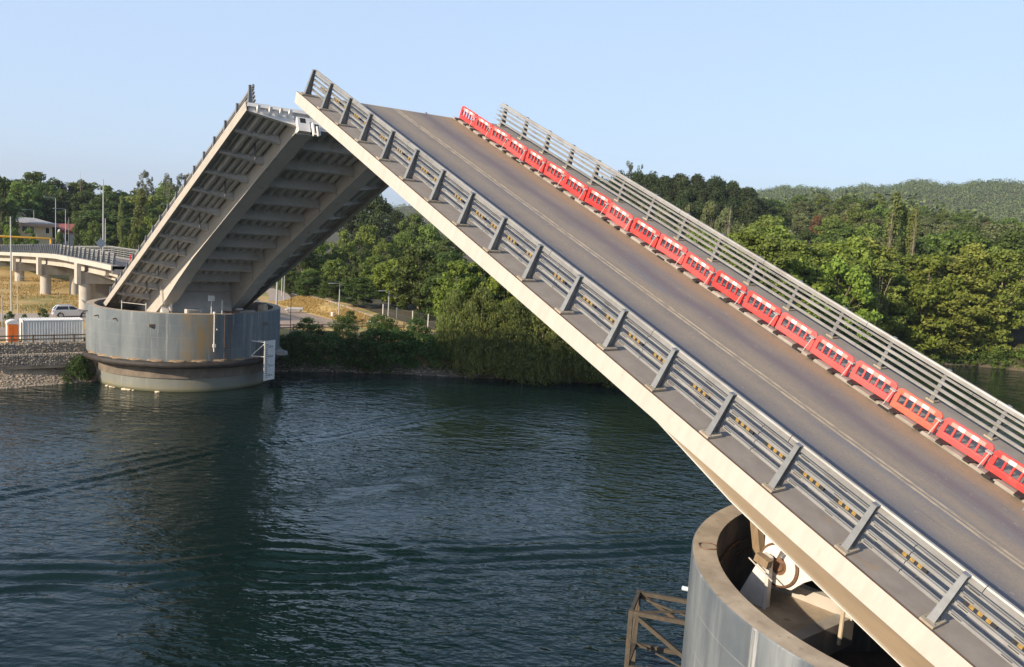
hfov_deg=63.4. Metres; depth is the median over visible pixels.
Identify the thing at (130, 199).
broadleaf tree
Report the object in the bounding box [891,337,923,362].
riverbank bush
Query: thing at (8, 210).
broadleaf tree
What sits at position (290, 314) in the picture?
street lamp
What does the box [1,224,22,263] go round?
broadleaf tree
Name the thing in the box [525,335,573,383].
willow bush
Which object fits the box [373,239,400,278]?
broadleaf tree
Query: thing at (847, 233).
broadleaf tree
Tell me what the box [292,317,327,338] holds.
riverbank bush
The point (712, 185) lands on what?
pine tree
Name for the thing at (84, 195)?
broadleaf tree
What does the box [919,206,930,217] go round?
broadleaf tree
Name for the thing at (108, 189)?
broadleaf tree
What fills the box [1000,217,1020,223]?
broadleaf tree
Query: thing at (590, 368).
willow bush
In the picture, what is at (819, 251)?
riverside tree
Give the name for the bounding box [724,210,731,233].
bare tree
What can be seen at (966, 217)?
broadleaf tree
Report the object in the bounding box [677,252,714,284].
plastic barrier
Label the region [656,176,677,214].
pine tree
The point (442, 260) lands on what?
broadleaf tree
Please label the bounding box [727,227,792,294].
riverside tree
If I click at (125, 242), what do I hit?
broadleaf tree
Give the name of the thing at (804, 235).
broadleaf tree
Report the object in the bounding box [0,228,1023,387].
ground
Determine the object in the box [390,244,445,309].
broadleaf tree
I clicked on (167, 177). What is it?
eucalyptus tree
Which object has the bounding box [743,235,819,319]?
riverside tree
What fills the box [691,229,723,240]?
broadleaf tree
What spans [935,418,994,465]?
plastic barrier
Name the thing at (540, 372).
willow bush
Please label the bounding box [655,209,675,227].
broadleaf tree
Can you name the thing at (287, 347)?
riverbank bush
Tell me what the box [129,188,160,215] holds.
broadleaf tree
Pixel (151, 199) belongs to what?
broadleaf tree
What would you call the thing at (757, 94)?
sky
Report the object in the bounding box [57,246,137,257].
viaduct railing
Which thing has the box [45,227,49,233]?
window
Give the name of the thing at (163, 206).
broadleaf tree
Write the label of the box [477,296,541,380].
willow tree
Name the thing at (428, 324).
chain fence
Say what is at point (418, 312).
scrub bush
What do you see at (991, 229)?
broadleaf tree
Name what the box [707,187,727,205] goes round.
pine tree
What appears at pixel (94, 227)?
broadleaf tree
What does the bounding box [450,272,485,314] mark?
broadleaf tree
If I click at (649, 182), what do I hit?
pine tree
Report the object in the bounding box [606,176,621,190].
pine tree
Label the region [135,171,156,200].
eucalyptus tree
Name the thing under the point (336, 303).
stone kerb
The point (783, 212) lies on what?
broadleaf tree
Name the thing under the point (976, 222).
broadleaf tree
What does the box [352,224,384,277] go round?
broadleaf tree
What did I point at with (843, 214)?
broadleaf tree
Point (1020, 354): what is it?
riverbank bush
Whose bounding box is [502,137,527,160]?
plastic barrier
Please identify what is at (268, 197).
bridge leaf
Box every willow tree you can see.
[433,288,474,363]
[448,286,507,377]
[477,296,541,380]
[516,313,570,383]
[545,336,590,382]
[577,355,610,382]
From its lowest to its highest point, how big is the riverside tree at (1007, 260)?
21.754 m
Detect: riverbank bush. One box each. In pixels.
[60,354,94,383]
[275,334,307,368]
[284,330,312,358]
[288,333,327,367]
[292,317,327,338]
[309,333,354,369]
[323,315,359,339]
[332,332,382,372]
[353,326,410,373]
[360,313,399,341]
[375,328,421,370]
[401,317,431,342]
[401,334,442,367]
[423,338,455,369]
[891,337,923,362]
[910,334,943,364]
[931,338,963,363]
[953,339,993,365]
[980,342,1015,368]
[1005,344,1023,369]
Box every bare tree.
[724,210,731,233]
[886,199,894,247]
[909,214,917,266]
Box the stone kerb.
[305,295,409,328]
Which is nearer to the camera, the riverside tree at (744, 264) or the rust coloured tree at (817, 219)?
the riverside tree at (744, 264)
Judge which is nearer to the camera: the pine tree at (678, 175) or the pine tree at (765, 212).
the pine tree at (765, 212)
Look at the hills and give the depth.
1145.29 m
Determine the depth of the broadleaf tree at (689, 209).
226.99 m
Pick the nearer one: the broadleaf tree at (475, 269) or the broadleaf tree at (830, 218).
the broadleaf tree at (475, 269)
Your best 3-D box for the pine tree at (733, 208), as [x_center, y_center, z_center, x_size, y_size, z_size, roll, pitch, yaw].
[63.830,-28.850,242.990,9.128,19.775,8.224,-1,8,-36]
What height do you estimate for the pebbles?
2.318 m
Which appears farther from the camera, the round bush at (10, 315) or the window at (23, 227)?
the window at (23, 227)
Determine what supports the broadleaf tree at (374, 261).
on the ground at (375, 307)
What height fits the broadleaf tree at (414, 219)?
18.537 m
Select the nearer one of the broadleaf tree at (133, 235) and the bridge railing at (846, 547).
the bridge railing at (846, 547)
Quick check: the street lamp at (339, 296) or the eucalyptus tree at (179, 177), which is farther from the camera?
the eucalyptus tree at (179, 177)
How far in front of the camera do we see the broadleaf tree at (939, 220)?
337.63 m
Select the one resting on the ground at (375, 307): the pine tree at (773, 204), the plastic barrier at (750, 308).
the pine tree at (773, 204)
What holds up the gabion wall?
on the ground at (375, 307)
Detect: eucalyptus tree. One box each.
[48,181,72,208]
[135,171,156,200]
[146,177,154,202]
[162,173,178,202]
[171,173,189,192]
[626,161,632,175]
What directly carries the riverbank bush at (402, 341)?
on the ground at (375, 307)
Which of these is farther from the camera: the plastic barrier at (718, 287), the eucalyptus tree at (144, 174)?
the eucalyptus tree at (144, 174)
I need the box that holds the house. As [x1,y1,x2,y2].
[8,217,58,243]
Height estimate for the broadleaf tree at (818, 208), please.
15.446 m
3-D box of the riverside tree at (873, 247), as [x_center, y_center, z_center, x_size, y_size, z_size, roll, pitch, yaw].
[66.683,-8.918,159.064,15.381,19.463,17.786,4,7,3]
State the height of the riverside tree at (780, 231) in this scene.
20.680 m
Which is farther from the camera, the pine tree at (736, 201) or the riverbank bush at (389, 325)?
the pine tree at (736, 201)
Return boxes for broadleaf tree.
[0,176,18,246]
[0,199,25,217]
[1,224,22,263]
[4,189,28,217]
[6,181,43,218]
[9,179,28,212]
[17,171,49,216]
[20,227,38,252]
[28,182,68,237]
[30,177,70,240]
[42,189,82,237]
[55,230,63,253]
[66,179,93,207]
[68,189,102,220]
[71,203,101,223]
[71,217,87,251]
[72,209,125,245]
[79,220,107,254]
[83,182,119,209]
[85,200,129,237]
[88,192,133,215]
[100,216,134,251]
[114,189,128,198]
[121,235,129,257]
[122,217,150,238]
[124,195,156,216]
[128,226,143,257]
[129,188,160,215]
[130,208,157,217]
[136,215,156,243]
[144,194,170,215]
[151,202,169,218]
[154,181,178,204]
[166,193,174,201]
[275,278,287,288]
[280,271,301,292]
[289,253,319,281]
[294,271,320,295]
[301,268,324,295]
[303,241,333,280]
[317,279,343,300]
[319,258,348,288]
[327,229,358,276]
[338,277,375,306]
[340,251,371,295]
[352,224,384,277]
[356,254,388,292]
[368,258,408,305]
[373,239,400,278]
[390,230,415,273]
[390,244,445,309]
[396,213,429,269]
[410,223,446,270]
[419,250,464,316]
[427,238,468,273]
[430,258,480,329]
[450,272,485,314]
[458,263,506,320]
[464,262,485,280]
[480,276,520,327]
[505,290,545,331]
[527,310,557,336]
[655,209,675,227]
[676,202,694,230]
[688,230,722,252]
[689,222,708,231]
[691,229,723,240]
[700,199,721,231]
[704,236,747,265]
[713,206,739,235]
[749,214,784,225]
[768,220,795,239]
[768,254,834,321]
[770,199,783,207]
[774,215,792,229]
[776,207,789,223]
[784,194,811,213]
[786,201,817,227]
[787,227,797,238]
[789,213,811,232]
[789,221,809,232]
[791,201,812,214]
[797,230,821,244]
[809,197,837,218]
[811,193,831,210]
[811,225,866,242]
[812,218,846,240]
[814,241,869,309]
[814,256,882,344]
[817,206,838,232]
[818,215,843,234]
[824,233,846,242]
[832,235,875,308]
[834,195,860,215]
[839,202,861,223]
[843,206,878,231]
[853,217,885,230]
[856,222,883,238]
[861,199,883,219]
[867,205,890,219]
[871,193,888,209]
[874,236,900,251]
[891,250,970,350]
[904,242,946,288]
[918,227,936,238]
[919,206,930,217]
[919,217,938,230]
[920,229,956,279]
[926,215,943,229]
[934,220,960,230]
[935,224,956,234]
[936,209,950,224]
[937,230,1008,320]
[949,212,972,223]
[950,223,984,236]
[965,219,984,229]
[974,231,997,240]
[978,217,990,224]
[980,222,1018,237]
[990,228,1023,330]
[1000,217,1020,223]
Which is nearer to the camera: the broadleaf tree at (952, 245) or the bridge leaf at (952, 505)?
the bridge leaf at (952, 505)
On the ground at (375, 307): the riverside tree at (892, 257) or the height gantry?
the riverside tree at (892, 257)
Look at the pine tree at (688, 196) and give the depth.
257.04 m
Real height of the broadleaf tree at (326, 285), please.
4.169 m
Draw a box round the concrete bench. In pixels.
[285,307,303,312]
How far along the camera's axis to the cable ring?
29.36 m
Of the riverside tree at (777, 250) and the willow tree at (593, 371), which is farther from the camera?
the riverside tree at (777, 250)
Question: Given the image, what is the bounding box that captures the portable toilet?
[5,319,19,342]
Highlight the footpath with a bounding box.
[266,288,290,300]
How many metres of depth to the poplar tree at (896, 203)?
184.32 m
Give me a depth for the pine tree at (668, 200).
244.47 m
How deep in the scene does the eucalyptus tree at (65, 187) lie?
261.15 m
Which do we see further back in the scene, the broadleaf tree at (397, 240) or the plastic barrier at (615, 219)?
the broadleaf tree at (397, 240)
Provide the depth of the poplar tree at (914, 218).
184.79 m
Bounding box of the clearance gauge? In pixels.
[251,340,274,380]
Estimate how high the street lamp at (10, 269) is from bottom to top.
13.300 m
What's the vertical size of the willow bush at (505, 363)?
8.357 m
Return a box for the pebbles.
[0,361,493,388]
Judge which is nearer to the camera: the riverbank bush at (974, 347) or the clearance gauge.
the clearance gauge
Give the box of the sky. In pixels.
[0,0,1023,207]
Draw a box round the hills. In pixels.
[161,183,1023,235]
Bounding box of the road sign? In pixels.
[96,238,105,262]
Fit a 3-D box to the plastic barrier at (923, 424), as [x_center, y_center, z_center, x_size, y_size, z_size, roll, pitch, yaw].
[16.407,3.134,33.786,0.920,0.960,2.080,-1,30,-37]
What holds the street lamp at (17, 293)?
on the bank road at (3, 331)
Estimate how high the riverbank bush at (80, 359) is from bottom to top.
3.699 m
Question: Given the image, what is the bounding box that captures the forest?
[94,177,1023,236]
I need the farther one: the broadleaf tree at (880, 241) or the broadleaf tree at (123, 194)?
the broadleaf tree at (123, 194)
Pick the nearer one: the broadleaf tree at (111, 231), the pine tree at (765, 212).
the broadleaf tree at (111, 231)
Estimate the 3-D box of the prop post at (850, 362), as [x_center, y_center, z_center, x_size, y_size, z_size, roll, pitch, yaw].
[14.576,1.543,36.038,0.380,0.730,0.260,-2,31,-38]
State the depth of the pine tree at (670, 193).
260.14 m
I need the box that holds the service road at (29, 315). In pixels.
[0,313,85,321]
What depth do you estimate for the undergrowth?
155.30 m
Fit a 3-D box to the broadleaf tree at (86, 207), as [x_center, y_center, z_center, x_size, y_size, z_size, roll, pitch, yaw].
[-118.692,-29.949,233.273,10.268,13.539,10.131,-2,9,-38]
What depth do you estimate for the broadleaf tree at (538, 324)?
117.04 m
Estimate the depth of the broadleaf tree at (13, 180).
256.06 m
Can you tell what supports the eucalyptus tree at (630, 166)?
on the ground at (375, 307)
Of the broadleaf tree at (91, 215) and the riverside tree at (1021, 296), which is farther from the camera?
the broadleaf tree at (91, 215)
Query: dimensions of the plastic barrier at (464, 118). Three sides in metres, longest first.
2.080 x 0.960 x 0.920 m
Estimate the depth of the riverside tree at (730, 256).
123.44 m
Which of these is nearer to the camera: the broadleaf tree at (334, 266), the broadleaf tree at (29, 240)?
the broadleaf tree at (334, 266)
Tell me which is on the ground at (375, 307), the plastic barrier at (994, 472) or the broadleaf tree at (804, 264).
the broadleaf tree at (804, 264)
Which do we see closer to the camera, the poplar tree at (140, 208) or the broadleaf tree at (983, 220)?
the poplar tree at (140, 208)
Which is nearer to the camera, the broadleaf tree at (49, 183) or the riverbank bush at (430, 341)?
the riverbank bush at (430, 341)
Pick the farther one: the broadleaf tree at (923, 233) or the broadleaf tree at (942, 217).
the broadleaf tree at (942, 217)
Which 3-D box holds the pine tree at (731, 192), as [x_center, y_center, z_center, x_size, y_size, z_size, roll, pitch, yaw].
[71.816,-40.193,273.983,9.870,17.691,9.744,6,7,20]
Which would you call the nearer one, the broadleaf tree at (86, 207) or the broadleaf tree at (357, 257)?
the broadleaf tree at (357, 257)
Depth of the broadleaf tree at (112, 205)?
230.49 m
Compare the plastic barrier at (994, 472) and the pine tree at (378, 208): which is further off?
the pine tree at (378, 208)
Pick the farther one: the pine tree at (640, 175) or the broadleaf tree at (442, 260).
the pine tree at (640, 175)
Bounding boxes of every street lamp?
[10,217,11,310]
[17,276,23,314]
[52,197,55,243]
[54,208,65,244]
[276,282,277,304]
[288,293,296,332]
[329,283,339,314]
[380,290,389,318]
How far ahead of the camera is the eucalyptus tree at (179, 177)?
263.89 m
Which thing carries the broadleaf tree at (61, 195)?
on the ground at (375, 307)
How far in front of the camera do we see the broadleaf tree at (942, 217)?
370.41 m
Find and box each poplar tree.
[117,195,125,256]
[131,188,150,245]
[881,191,903,251]
[898,202,911,255]
[904,205,920,267]
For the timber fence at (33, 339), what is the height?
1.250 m
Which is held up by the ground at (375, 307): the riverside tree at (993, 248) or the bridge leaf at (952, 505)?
the riverside tree at (993, 248)
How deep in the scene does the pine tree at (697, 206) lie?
239.27 m
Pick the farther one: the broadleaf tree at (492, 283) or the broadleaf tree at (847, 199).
the broadleaf tree at (847, 199)
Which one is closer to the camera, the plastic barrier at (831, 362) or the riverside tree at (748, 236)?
the plastic barrier at (831, 362)
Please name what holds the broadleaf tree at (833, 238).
on the ground at (375, 307)
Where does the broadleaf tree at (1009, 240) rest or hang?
on the ground at (375, 307)
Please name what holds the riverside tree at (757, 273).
on the ground at (375, 307)
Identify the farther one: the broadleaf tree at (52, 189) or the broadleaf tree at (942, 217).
the broadleaf tree at (942, 217)
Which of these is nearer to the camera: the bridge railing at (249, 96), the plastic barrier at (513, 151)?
the plastic barrier at (513, 151)
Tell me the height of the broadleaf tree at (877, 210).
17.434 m
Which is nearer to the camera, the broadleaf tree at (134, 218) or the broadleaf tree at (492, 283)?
the broadleaf tree at (492, 283)
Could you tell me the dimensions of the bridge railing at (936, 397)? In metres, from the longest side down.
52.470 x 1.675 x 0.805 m
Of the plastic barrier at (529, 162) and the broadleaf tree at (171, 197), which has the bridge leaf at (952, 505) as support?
the plastic barrier at (529, 162)
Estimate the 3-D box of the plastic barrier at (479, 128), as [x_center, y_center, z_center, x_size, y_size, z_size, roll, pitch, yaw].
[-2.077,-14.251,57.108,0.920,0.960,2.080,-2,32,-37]
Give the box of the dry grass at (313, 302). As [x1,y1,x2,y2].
[0,253,402,327]
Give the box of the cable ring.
[698,542,716,549]
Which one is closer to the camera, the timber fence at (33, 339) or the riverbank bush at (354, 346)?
the timber fence at (33, 339)
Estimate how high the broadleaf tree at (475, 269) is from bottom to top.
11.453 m
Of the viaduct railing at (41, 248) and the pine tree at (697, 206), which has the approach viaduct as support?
the viaduct railing at (41, 248)
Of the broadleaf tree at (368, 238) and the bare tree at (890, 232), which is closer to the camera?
the bare tree at (890, 232)
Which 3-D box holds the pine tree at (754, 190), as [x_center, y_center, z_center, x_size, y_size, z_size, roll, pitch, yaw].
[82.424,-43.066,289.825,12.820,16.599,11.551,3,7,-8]
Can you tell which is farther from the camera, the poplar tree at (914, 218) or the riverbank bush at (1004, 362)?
the poplar tree at (914, 218)
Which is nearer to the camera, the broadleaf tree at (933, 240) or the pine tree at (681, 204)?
the broadleaf tree at (933, 240)
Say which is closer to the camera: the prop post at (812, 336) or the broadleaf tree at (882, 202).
the prop post at (812, 336)
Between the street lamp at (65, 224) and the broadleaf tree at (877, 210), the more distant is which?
the broadleaf tree at (877, 210)
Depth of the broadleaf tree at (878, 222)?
252.33 m
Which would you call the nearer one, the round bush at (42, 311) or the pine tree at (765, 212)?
the round bush at (42, 311)
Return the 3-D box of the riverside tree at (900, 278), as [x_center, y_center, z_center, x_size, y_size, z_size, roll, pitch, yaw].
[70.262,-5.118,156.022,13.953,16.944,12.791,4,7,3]
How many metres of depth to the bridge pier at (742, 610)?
28.58 m
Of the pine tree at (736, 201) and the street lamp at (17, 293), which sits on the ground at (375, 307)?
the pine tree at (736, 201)
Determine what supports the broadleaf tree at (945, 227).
on the ground at (375, 307)
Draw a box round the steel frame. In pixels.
[624,589,686,666]
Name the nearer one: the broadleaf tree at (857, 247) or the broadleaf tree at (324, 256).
the broadleaf tree at (857, 247)
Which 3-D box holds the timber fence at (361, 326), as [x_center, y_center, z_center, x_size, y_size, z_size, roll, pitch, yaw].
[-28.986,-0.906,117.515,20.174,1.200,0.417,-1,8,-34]
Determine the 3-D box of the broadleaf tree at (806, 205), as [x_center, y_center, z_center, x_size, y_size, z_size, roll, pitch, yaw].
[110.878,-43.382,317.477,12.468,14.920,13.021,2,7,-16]
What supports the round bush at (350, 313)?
on the ground at (375, 307)
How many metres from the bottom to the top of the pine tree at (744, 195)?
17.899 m
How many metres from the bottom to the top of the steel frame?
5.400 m
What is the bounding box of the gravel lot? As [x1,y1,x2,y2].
[261,301,352,326]
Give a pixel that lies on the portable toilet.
(12, 326)
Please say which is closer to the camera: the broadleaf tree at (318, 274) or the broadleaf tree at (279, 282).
the broadleaf tree at (318, 274)
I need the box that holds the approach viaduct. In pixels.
[0,252,131,312]
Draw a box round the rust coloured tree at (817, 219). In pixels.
[808,215,821,233]
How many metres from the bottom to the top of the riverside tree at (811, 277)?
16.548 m
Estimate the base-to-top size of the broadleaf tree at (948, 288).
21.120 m
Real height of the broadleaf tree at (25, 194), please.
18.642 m
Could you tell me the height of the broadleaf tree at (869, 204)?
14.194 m
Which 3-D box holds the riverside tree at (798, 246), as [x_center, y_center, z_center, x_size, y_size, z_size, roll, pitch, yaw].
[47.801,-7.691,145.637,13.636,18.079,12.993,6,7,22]
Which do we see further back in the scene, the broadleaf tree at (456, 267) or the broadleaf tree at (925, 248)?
the broadleaf tree at (925, 248)
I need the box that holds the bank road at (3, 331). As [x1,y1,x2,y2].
[0,326,85,338]
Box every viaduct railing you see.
[0,244,116,264]
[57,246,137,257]
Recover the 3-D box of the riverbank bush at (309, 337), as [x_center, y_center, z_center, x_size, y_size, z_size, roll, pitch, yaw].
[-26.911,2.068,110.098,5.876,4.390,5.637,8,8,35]
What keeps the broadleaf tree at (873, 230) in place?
on the ground at (375, 307)
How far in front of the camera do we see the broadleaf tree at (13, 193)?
240.67 m
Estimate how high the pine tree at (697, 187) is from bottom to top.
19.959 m
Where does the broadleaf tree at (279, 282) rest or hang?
on the ground at (375, 307)
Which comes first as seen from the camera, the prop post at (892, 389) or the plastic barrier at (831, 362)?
the prop post at (892, 389)
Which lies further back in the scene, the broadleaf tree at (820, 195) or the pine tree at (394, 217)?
the broadleaf tree at (820, 195)
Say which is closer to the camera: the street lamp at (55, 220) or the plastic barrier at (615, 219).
the plastic barrier at (615, 219)
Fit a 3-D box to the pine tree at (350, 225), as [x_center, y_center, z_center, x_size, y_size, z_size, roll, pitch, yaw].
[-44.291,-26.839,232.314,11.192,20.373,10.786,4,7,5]
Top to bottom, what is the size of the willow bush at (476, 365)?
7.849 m
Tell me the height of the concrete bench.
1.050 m
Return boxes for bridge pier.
[82,295,287,391]
[681,504,900,666]
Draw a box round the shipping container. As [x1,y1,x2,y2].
[19,317,83,342]
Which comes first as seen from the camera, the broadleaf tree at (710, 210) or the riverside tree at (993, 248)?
the riverside tree at (993, 248)
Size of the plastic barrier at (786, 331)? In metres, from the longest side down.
2.080 x 0.960 x 0.920 m
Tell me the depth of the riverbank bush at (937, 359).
155.32 m
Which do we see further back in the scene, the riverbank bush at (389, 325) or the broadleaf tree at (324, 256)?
the broadleaf tree at (324, 256)
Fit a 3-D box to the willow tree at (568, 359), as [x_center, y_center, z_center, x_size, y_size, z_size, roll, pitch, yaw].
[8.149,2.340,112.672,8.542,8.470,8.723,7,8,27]
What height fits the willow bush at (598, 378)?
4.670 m
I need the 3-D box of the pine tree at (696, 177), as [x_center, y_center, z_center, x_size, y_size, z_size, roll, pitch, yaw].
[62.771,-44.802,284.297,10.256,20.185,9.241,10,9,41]
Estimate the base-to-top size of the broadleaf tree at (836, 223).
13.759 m
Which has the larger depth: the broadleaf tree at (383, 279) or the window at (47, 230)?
the window at (47, 230)
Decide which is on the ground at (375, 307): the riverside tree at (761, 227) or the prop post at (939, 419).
the riverside tree at (761, 227)
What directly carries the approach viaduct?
on the ground at (375, 307)
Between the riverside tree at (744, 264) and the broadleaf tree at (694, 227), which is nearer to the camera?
the riverside tree at (744, 264)
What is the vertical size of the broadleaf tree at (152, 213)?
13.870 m
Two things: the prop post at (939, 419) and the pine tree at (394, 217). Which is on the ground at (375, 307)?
the pine tree at (394, 217)
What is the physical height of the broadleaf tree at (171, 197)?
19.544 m
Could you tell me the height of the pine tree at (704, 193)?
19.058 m
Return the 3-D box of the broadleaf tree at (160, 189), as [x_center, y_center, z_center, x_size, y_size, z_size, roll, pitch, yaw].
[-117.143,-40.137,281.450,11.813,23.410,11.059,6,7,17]
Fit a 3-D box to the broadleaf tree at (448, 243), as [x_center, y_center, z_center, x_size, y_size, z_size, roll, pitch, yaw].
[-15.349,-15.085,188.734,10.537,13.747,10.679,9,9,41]
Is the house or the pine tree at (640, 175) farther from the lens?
the pine tree at (640, 175)
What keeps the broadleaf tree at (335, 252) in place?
on the ground at (375, 307)
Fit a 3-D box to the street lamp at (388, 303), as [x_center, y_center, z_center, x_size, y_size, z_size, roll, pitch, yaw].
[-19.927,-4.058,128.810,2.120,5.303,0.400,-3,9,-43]
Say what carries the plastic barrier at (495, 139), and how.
on the bridge leaf at (952, 505)
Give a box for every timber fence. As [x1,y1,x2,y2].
[0,334,85,343]
[280,323,368,328]
[364,316,397,324]
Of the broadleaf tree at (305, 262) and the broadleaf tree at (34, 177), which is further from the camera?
the broadleaf tree at (34, 177)
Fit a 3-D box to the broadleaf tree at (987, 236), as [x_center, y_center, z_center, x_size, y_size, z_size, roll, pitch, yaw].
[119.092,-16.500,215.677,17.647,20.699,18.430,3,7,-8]
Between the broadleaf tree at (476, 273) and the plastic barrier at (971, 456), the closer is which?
the plastic barrier at (971, 456)
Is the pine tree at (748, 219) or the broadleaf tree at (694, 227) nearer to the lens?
the broadleaf tree at (694, 227)
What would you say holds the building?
on the ground at (375, 307)
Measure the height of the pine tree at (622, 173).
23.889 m
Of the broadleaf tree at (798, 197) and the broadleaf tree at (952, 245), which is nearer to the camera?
the broadleaf tree at (952, 245)
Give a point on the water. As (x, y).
(334, 520)
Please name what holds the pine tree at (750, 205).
on the ground at (375, 307)
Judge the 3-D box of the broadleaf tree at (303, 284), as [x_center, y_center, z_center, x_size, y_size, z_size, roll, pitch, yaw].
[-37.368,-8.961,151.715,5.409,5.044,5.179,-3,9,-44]
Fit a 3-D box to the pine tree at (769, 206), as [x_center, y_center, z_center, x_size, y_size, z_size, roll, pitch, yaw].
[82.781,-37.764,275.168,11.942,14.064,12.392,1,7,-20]
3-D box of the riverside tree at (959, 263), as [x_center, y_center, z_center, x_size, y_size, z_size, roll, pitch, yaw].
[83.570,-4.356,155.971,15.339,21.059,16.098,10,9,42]
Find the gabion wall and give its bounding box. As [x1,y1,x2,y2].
[0,340,94,369]
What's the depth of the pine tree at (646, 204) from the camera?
247.52 m
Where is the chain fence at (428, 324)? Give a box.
[382,304,435,327]
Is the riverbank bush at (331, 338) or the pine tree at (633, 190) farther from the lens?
the pine tree at (633, 190)
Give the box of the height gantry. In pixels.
[0,235,51,253]
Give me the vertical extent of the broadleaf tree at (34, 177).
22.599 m
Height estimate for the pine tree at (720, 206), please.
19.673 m
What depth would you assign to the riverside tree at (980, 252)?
154.49 m
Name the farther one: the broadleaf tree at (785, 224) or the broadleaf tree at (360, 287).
the broadleaf tree at (785, 224)
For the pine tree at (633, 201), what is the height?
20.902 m
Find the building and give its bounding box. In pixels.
[56,223,97,248]
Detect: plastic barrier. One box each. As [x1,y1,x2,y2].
[454,106,477,126]
[469,116,492,137]
[485,126,510,148]
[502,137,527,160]
[520,149,546,172]
[540,161,568,185]
[558,174,588,200]
[581,188,612,214]
[601,202,633,230]
[626,218,660,247]
[652,234,687,264]
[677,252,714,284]
[707,270,746,303]
[739,291,781,326]
[772,312,817,350]
[807,336,854,375]
[847,361,898,402]
[888,388,943,432]
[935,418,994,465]
[984,450,1023,498]
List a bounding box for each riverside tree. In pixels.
[709,245,745,273]
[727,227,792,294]
[731,256,752,275]
[736,225,773,280]
[739,232,790,291]
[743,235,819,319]
[758,222,792,272]
[765,224,792,239]
[767,238,820,296]
[797,245,847,305]
[798,262,837,327]
[828,260,882,340]
[845,236,904,305]
[853,258,907,350]
[866,246,910,315]
[874,262,918,344]
[884,254,929,323]
[912,254,1005,359]
[927,242,1012,353]
[970,248,1023,356]
[974,245,1023,330]
[1005,278,1023,308]
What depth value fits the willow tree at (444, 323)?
111.97 m
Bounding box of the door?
[8,324,17,341]
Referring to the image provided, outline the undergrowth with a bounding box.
[540,332,1023,383]
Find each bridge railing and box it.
[109,84,255,293]
[300,69,1023,666]
[495,103,1023,451]
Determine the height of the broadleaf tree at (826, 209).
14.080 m
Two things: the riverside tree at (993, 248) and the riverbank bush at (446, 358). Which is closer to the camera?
the riverbank bush at (446, 358)
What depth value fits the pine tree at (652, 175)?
295.80 m
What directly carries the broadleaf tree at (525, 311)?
on the ground at (375, 307)
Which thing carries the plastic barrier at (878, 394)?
on the bridge leaf at (952, 505)
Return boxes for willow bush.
[450,320,506,378]
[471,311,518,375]
[478,317,545,382]
[495,339,563,385]
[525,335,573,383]
[557,341,601,381]
[581,370,618,388]
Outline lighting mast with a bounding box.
[102,179,103,252]
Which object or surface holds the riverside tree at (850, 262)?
on the ground at (375, 307)
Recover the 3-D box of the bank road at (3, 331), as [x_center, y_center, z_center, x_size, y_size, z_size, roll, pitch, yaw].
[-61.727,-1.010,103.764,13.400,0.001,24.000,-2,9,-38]
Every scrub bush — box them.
[390,299,408,309]
[411,309,430,319]
[420,304,432,313]
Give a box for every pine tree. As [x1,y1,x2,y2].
[336,210,366,251]
[349,193,394,251]
[381,209,404,254]
[597,176,606,185]
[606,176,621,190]
[616,170,629,183]
[624,180,646,202]
[627,195,642,207]
[628,174,641,200]
[629,171,646,180]
[639,174,659,200]
[642,195,656,211]
[643,184,662,201]
[645,171,658,179]
[653,195,676,222]
[656,175,672,184]
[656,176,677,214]
[661,188,676,219]
[669,198,693,224]
[671,186,693,213]
[672,173,686,181]
[672,174,694,199]
[686,179,705,204]
[690,173,706,186]
[691,198,704,220]
[692,188,710,204]
[704,179,722,200]
[707,174,726,192]
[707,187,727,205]
[708,201,724,224]
[719,201,741,230]
[723,186,739,199]
[724,180,740,200]
[724,196,743,221]
[736,210,759,231]
[737,187,765,213]
[737,198,759,224]
[740,186,758,195]
[755,199,776,215]
[758,198,779,213]
[758,210,772,219]
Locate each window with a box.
[22,226,33,231]
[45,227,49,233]
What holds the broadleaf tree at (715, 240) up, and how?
on the ground at (375, 307)
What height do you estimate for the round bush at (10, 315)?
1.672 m
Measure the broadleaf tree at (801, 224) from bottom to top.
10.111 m
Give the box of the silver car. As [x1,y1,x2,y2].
[51,304,85,316]
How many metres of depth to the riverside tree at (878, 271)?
149.36 m
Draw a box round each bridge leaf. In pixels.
[101,101,388,312]
[294,91,1023,666]
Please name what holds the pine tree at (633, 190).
on the ground at (375, 307)
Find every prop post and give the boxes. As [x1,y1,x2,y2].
[803,335,815,349]
[841,360,855,375]
[882,387,896,403]
[928,417,943,433]
[977,449,993,467]
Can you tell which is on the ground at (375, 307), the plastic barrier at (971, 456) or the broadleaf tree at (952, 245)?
the broadleaf tree at (952, 245)
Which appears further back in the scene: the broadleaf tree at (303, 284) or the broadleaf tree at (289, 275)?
the broadleaf tree at (289, 275)
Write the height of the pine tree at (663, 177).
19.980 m
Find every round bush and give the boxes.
[3,311,14,320]
[37,308,48,316]
[342,311,356,323]
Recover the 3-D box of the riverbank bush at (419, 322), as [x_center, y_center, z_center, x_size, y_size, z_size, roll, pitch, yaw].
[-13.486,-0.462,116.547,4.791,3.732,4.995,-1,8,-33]
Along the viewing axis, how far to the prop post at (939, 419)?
33.02 m
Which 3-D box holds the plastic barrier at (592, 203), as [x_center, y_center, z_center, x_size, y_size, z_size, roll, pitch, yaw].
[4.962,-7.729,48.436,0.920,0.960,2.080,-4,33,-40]
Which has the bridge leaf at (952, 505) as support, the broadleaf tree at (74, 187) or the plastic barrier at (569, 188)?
the plastic barrier at (569, 188)
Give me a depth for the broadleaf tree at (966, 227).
242.58 m
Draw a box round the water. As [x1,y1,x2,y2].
[0,364,1023,666]
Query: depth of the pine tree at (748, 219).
240.60 m
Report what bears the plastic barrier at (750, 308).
on the bridge leaf at (952, 505)
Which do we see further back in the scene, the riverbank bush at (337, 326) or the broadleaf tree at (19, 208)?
the broadleaf tree at (19, 208)

